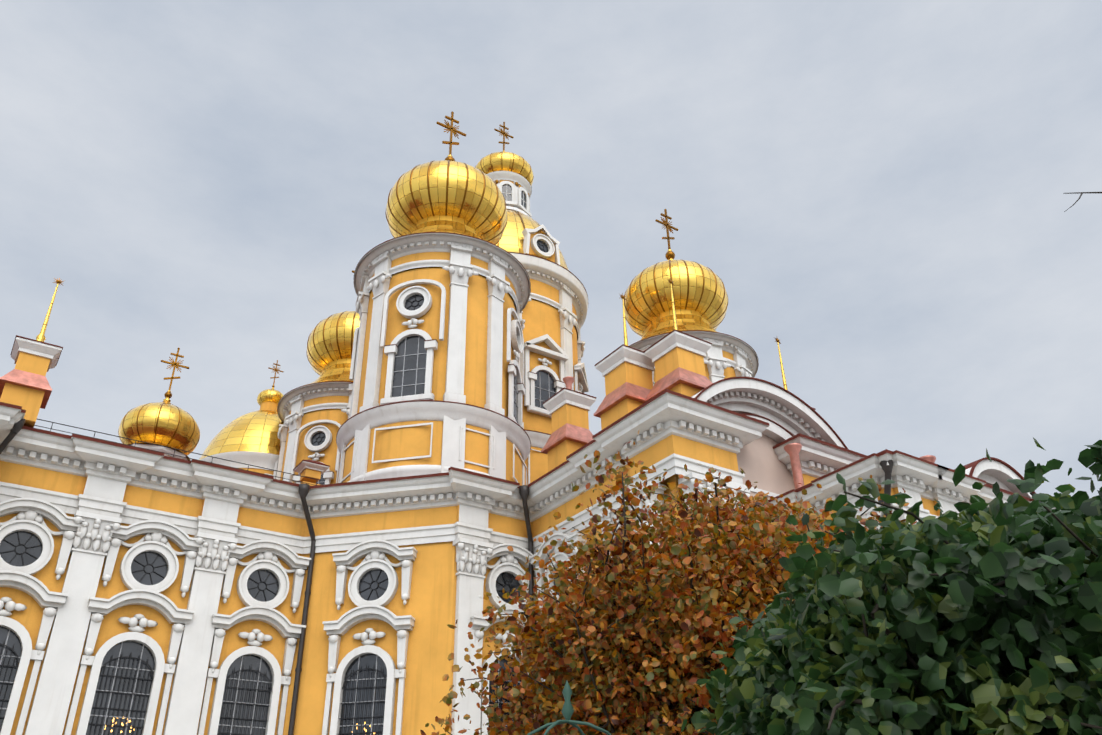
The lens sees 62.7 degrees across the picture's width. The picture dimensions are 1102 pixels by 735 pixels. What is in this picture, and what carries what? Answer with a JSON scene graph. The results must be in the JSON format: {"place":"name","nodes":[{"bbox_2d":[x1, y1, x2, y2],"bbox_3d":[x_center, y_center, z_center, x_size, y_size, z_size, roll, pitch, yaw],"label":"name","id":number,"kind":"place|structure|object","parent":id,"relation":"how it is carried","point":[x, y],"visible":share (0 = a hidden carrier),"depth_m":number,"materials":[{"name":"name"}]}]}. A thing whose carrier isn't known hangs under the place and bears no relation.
{"place":"outdoors","nodes":[
{"label":"outdoors","id":0,"kind":"place"},
{"bbox_2d":[0,0,1101,497],"label":"sky","id":1,"kind":"structure","parent":0,"point":[873,189],"materials":[{"name":"grey"}]},
{"bbox_2d":[527,681,610,734],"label":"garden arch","id":2,"kind":"structure","parent":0,"point":[567,711],"depth_m":6.77,"materials":[{"name":"green metal"}]},
{"bbox_2d":[447,431,916,734],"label":"autumn tree","id":3,"kind":"object","parent":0,"point":[661,684],"depth_m":8.85,"materials":[{"name":"brown plant"}]},
{"bbox_2d":[651,469,832,562],"bbox_3d":[2.673,4.171,10.174,2.631,6.239,3.053,18,-35,-29],"label":"autumn tree","id":4,"kind":"object","parent":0,"point":[804,491],"depth_m":10.97,"materials":[{"name":"brown plant"}]},
{"bbox_2d":[681,437,1101,734],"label":"green bush","id":5,"kind":"object","parent":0,"point":[807,659],"depth_m":4.27,"materials":[{"name":"green plant"}]},
{"bbox_2d":[754,443,1055,529],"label":"wing","id":6,"kind":"structure","parent":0,"point":[926,480],"depth_m":34.78,"materials":[{"name":"white paint"}]},
{"bbox_2d":[1063,192,1101,211],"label":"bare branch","id":7,"kind":"object","parent":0,"point":[1080,195],"visible":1,"depth_m":8.82,"materials":[{"name":"plant"}]},
{"label":"ground","id":8,"kind":"structure","parent":0,"visible":0},
{"bbox_2d":[0,277,815,734],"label":"church facade","id":9,"kind":"structure","parent":8,"relation":"on","point":[144,591],"depth_m":39.82,"materials":[{"name":"yellow paint"}]},
{"bbox_2d":[118,347,199,460],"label":"cupola","id":10,"kind":"object","parent":9,"relation":"on","point":[166,422],"visible":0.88,"depth_m":51.70,"materials":[{"name":"gold metal"}]},
{"bbox_2d":[199,360,283,475],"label":"dome","id":11,"kind":"structure","parent":9,"relation":"on","point":[250,438],"depth_m":70.13,"materials":[{"name":"gold metal"}]},
{"bbox_2d":[273,270,359,484],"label":"tower","id":12,"kind":"structure","parent":9,"relation":"on","point":[314,416],"depth_m":67.86,"materials":[{"name":"yellow paint"}]},
{"bbox_2d":[336,111,530,485],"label":"tower","id":13,"kind":"structure","parent":9,"relation":"on","point":[442,283],"depth_m":51.05,"materials":[{"name":"yellow paint"}]},
{"bbox_2d":[475,122,588,484],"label":"central drum dome","id":14,"kind":"structure","parent":9,"relation":"on","point":[553,313],"depth_m":67.90,"materials":[{"name":"yellow paint"}]},
{"bbox_2d":[624,209,758,385],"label":"tower","id":15,"kind":"structure","parent":9,"relation":"on","point":[700,295],"depth_m":66.61,"materials":[{"name":"gold metal"}]},
{"bbox_2d":[675,376,866,511],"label":"pediment","id":16,"kind":"structure","parent":9,"relation":"on","point":[764,461],"depth_m":40.61,"materials":[{"name":"white paint"}]},
{"bbox_2d":[420,653,647,734],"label":"shrub","id":17,"kind":"object","parent":8,"relation":"on","point":[489,712],"depth_m":9.69,"materials":[{"name":"brown plant"}]},
{"bbox_2d":[1004,549,1101,734],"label":"bush","id":18,"kind":"object","parent":8,"relation":"on","point":[1061,683],"visible":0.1,"depth_m":4.09,"materials":[{"name":"green plant"}]}
]}

